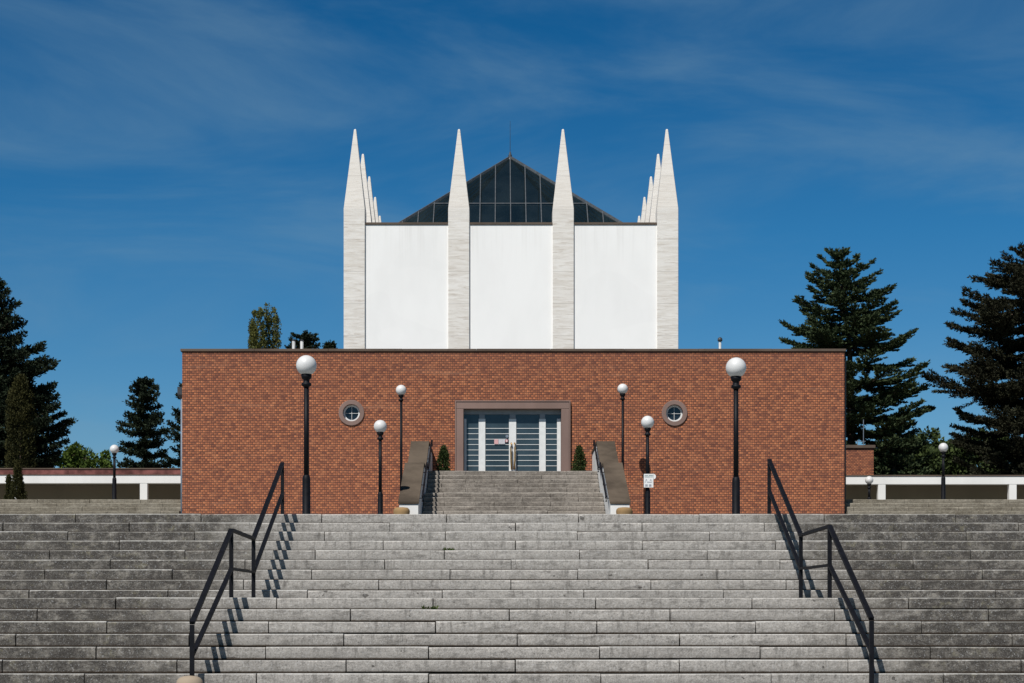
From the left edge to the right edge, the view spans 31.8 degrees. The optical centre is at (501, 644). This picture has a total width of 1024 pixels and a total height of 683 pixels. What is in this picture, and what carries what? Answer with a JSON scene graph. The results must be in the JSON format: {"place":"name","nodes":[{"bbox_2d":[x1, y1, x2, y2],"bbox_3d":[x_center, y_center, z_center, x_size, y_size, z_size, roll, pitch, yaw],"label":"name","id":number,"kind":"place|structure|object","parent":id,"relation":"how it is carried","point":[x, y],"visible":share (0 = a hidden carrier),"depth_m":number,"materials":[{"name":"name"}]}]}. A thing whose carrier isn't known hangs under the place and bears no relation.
{"place":"outdoors","nodes":[
{"label":"outdoors","id":0,"kind":"place"},
{"bbox_2d":[344,129,677,348],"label":"tower","id":1,"kind":"structure","parent":0,"point":[509,252],"depth_m":66.08,"materials":[{"name":"white stone"}]},
{"bbox_2d":[0,514,1023,682],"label":"staircase","id":2,"kind":"structure","parent":0,"point":[541,598],"depth_m":22.06,"materials":[{"name":"stone"}]},
{"bbox_2d":[189,462,283,675],"bbox_3d":[-3.314,-1.116,23.339,0.128,3.192,6.732,0,0,2],"label":"handrail","id":3,"kind":"object","parent":2,"relation":"on","point":[194,644],"visible":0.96,"depth_m":22.18,"materials":[{"name":"black metal"}]},
{"bbox_2d":[296,355,316,513],"bbox_3d":[-3.358,-3.452,30.900,0.350,3.043,0.350,0,0,0],"label":"street lamp","id":4,"kind":"object","parent":2,"relation":"on","point":[306,365],"visible":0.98,"depth_m":30.85,"materials":[{"name":"black metal"}]},
{"bbox_2d":[421,605,438,609],"bbox_3d":[-0.879,-0.464,22.034,0.217,0.066,0.058,0,0,0],"label":"weed","id":5,"kind":"object","parent":2,"relation":"on","point":[432,607],"visible":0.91,"depth_m":22.03,"materials":[{"name":"green plant"}]},
{"bbox_2d":[726,357,745,513],"bbox_3d":[4.017,-3.433,30.900,0.350,3.005,0.350,0,0,0],"label":"street lamp","id":6,"kind":"object","parent":2,"relation":"on","point":[735,368],"visible":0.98,"depth_m":30.86,"materials":[{"name":"black metal"}]},
{"bbox_2d":[767,459,873,682],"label":"handrail","id":7,"kind":"object","parent":2,"relation":"on","point":[831,573],"visible":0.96,"depth_m":22.18,"materials":[{"name":"black metal"}]},
{"bbox_2d":[0,0,1023,467],"label":"sky","id":8,"kind":"structure","parent":0,"point":[171,171],"materials":[{"name":"blue"}]},
{"bbox_2d":[423,471,604,514],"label":"staircase","id":9,"kind":"structure","parent":0,"point":[532,492],"depth_m":51.51,"materials":[{"name":"stone"}]},
{"bbox_2d":[436,444,451,470],"bbox_3d":[-1.839,-5.770,56.602,0.536,1.093,0.534,0,0,0],"label":"dwarf conifer","id":10,"kind":"object","parent":9,"relation":"on","point":[443,457],"visible":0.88,"depth_m":56.51,"materials":[{"name":"green plant"}]},
{"bbox_2d":[571,445,587,470],"bbox_3d":[2.429,-5.759,56.589,0.519,1.102,0.544,0,0,-15],"label":"dwarf conifer","id":11,"kind":"object","parent":9,"relation":"on","point":[578,457],"visible":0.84,"depth_m":56.50,"materials":[{"name":"green plant"}]},
{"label":"forecourt paving","id":12,"kind":"structure","parent":0,"visible":0},
{"bbox_2d":[176,676,202,682],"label":"bollard","id":13,"kind":"object","parent":12,"relation":"on","point":[189,679],"visible":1,"depth_m":15.12,"materials":[{"name":"beige stone"}]},
{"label":"park terrace","id":14,"kind":"structure","parent":0,"visible":0},
{"bbox_2d":[3,474,11,499],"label":"columnar thuja","id":15,"kind":"object","parent":14,"relation":"on","point":[8,477],"visible":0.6,"depth_m":68.31,"materials":[{"name":"green plant"}]},
{"bbox_2d":[7,460,27,499],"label":"columnar thuja","id":16,"kind":"object","parent":14,"relation":"on","point":[17,491],"visible":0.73,"depth_m":67.88,"materials":[{"name":"green plant"}]},
{"bbox_2d":[3,373,37,467],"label":"columnar thuja","id":17,"kind":"object","parent":14,"relation":"on","point":[25,415],"visible":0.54,"depth_m":89.65,"materials":[{"name":"green plant"}]},
{"bbox_2d":[0,276,77,467],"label":"pine tree","id":18,"kind":"object","parent":14,"relation":"on","point":[14,364],"visible":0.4,"depth_m":95.27,"materials":[{"name":"green plant"}]},
{"bbox_2d":[54,441,112,467],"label":"broadleaf tree","id":19,"kind":"object","parent":14,"relation":"on","point":[76,455],"visible":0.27,"depth_m":91.43,"materials":[{"name":"green plant"}]},
{"bbox_2d":[0,468,180,499],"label":"colonnade","id":20,"kind":"object","parent":14,"relation":"on","point":[96,483],"visible":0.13,"depth_m":82.01,"materials":[{"name":"white paint"}]},
{"bbox_2d":[99,449,112,467],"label":"broadleaf tree","id":21,"kind":"object","parent":14,"relation":"on","point":[106,455],"visible":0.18,"depth_m":92.76,"materials":[{"name":"green plant"}]},
{"bbox_2d":[110,445,118,499],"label":"street lamp","id":22,"kind":"object","parent":14,"relation":"on","point":[114,449],"visible":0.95,"depth_m":70.44,"materials":[{"name":"black metal"}]},
{"bbox_2d":[115,376,175,467],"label":"pine tree","id":23,"kind":"object","parent":14,"relation":"on","point":[142,422],"visible":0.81,"depth_m":103.56,"materials":[{"name":"green plant"}]},
{"bbox_2d":[163,382,181,467],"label":"pine tree","id":24,"kind":"object","parent":14,"relation":"on","point":[176,435],"visible":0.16,"depth_m":107.53,"materials":[{"name":"green plant"}]},
{"bbox_2d":[247,302,281,348],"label":"poplar tree","id":25,"kind":"object","parent":14,"relation":"on","point":[256,342],"visible":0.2,"depth_m":123.78,"materials":[{"name":"green plant"}]},
{"bbox_2d":[284,330,320,348],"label":"pine tree","id":26,"kind":"object","parent":14,"relation":"on","point":[309,339],"visible":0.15,"depth_m":119.56,"materials":[{"name":"green plant"}]},
{"bbox_2d":[322,339,337,348],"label":"pine tree","id":27,"kind":"object","parent":14,"relation":"on","point":[330,345],"visible":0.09,"depth_m":121.73,"materials":[{"name":"green plant"}]},
{"bbox_2d":[778,246,935,474],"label":"fir tree","id":28,"kind":"object","parent":14,"relation":"on","point":[865,320],"visible":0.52,"depth_m":92.26,"materials":[{"name":"green plant"}]},
{"bbox_2d":[846,420,875,474],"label":"brick annex","id":29,"kind":"object","parent":14,"relation":"on","point":[859,459],"visible":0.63,"depth_m":88.00,"materials":[{"name":"brown brick"}]},
{"bbox_2d":[865,476,872,499],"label":"street lamp","id":30,"kind":"object","parent":14,"relation":"on","point":[869,480],"visible":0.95,"depth_m":70.43,"materials":[{"name":"black paint"}]},
{"bbox_2d":[872,422,928,474],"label":"broadleaf tree","id":31,"kind":"object","parent":14,"relation":"on","point":[884,470],"visible":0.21,"depth_m":91.42,"materials":[{"name":"green plant"}]},
{"bbox_2d":[900,435,948,474],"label":"broadleaf tree","id":32,"kind":"object","parent":14,"relation":"on","point":[928,450],"visible":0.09,"depth_m":102.83,"materials":[{"name":"green plant"}]},
{"bbox_2d":[917,425,948,473],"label":"broadleaf tree","id":33,"kind":"object","parent":14,"relation":"on","point":[933,435],"visible":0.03,"depth_m":107.71,"materials":[{"name":"green plant"}]},
{"bbox_2d":[846,475,1023,499],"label":"colonnade","id":34,"kind":"object","parent":14,"relation":"on","point":[958,487],"visible":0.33,"depth_m":84.31,"materials":[{"name":"white paint"}]},
{"bbox_2d":[939,443,947,498],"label":"street lamp","id":35,"kind":"object","parent":14,"relation":"on","point":[943,448],"visible":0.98,"depth_m":69.43,"materials":[{"name":"black metal"}]},
{"bbox_2d":[933,435,989,474],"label":"broadleaf tree","id":36,"kind":"object","parent":14,"relation":"on","point":[953,468],"visible":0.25,"depth_m":105.46,"materials":[{"name":"green plant"}]},
{"bbox_2d":[920,242,1023,474],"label":"spruce tree","id":37,"kind":"object","parent":14,"relation":"on","point":[986,370],"visible":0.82,"depth_m":91.05,"materials":[{"name":"green plant"}]},
{"bbox_2d":[964,428,1023,474],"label":"broadleaf tree","id":38,"kind":"object","parent":14,"relation":"on","point":[992,469],"depth_m":108.94,"materials":[{"name":"green plant"}]},
{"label":"upper plaza","id":39,"kind":"structure","parent":0,"visible":0},
{"bbox_2d":[0,499,180,513],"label":"staircase","id":40,"kind":"structure","parent":39,"relation":"on","point":[101,506],"depth_m":58.55,"materials":[{"name":"stone"}]},
{"bbox_2d":[374,420,386,513],"bbox_3d":[-3.259,-4.512,48.200,0.348,3.025,0.348,0,0,0],"label":"street lamp","id":41,"kind":"object","parent":39,"relation":"on","point":[380,426],"visible":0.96,"depth_m":48.15,"materials":[{"name":"black metal"}]},
{"bbox_2d":[396,385,405,487],"bbox_3d":[-3.162,-5.575,56.400,0.332,5.150,0.332,0,0,0],"label":"street lamp","id":42,"kind":"object","parent":39,"relation":"on","point":[400,390],"visible":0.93,"depth_m":56.36,"materials":[{"name":"metal"}]},
{"bbox_2d":[393,507,409,513],"bbox_3d":[-2.669,-3.331,47.850,0.444,0.662,0.444,0,0,0],"label":"stone tub","id":43,"kind":"object","parent":39,"relation":"on","point":[401,510],"visible":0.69,"depth_m":47.67,"materials":[{"name":"beige stone"}]},
{"bbox_2d":[398,440,432,513],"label":"parapet wall","id":44,"kind":"structure","parent":39,"relation":"on","point":[414,482],"depth_m":50.52,"materials":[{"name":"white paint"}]},
{"bbox_2d":[177,337,845,513],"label":"brick building","id":45,"kind":"structure","parent":39,"relation":"on","point":[242,424],"depth_m":58.00,"materials":[{"name":"brown brick"}]},
{"bbox_2d":[339,400,363,425],"bbox_3d":[-4.849,-7.479,58.127,0.830,0.830,0.345,0,0,0],"label":"window","id":46,"kind":"structure","parent":45,"relation":"in","point":[351,412],"depth_m":57.96,"materials":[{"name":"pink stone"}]},
{"bbox_2d":[464,410,560,470],"bbox_3d":[0.335,-6.435,58.153,3.145,2.320,0.195,0,0,0],"label":"door","id":47,"kind":"structure","parent":45,"relation":"in","point":[494,440],"depth_m":58.22,"materials":[{"name":"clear glass"}]},
{"bbox_2d":[662,400,686,425],"bbox_3d":[5.558,-7.469,58.127,0.830,0.830,0.345,0,0,0],"label":"window","id":48,"kind":"structure","parent":45,"relation":"in","point":[674,412],"depth_m":57.96,"materials":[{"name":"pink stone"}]},
{"bbox_2d":[592,440,630,513],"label":"parapet wall","id":49,"kind":"structure","parent":39,"relation":"on","point":[607,466],"depth_m":50.70,"materials":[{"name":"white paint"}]},
{"bbox_2d":[617,384,627,467],"bbox_3d":[3.782,-5.594,56.400,0.332,5.187,0.332,0,0,0],"label":"street lamp","id":50,"kind":"object","parent":39,"relation":"on","point":[622,389],"visible":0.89,"depth_m":56.36,"materials":[{"name":"black metal"}]},
{"bbox_2d":[616,507,632,513],"bbox_3d":[3.251,-3.331,47.850,0.444,0.662,0.444,0,0,0],"label":"stone tub","id":51,"kind":"object","parent":39,"relation":"on","point":[624,510],"visible":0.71,"depth_m":47.67,"materials":[{"name":"beige stone"}]},
{"bbox_2d":[641,416,653,513],"bbox_3d":[3.899,-4.569,48.200,0.348,3.137,0.348,0,0,0],"label":"street lamp","id":52,"kind":"object","parent":39,"relation":"on","point":[647,423],"visible":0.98,"depth_m":48.14,"materials":[{"name":"black metal"}]},
{"bbox_2d":[644,474,655,487],"bbox_3d":[3.951,-4.391,48.084,0.326,0.369,0.024,0,0,0],"label":"notice board","id":53,"kind":"object","parent":52,"relation":"attached to","point":[648,480],"visible":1,"depth_m":48.07,"materials":[{"name":"white paper"}]},
{"bbox_2d":[846,499,1023,514],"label":"staircase","id":54,"kind":"structure","parent":39,"relation":"on","point":[936,506],"depth_m":58.55,"materials":[{"name":"stone"}]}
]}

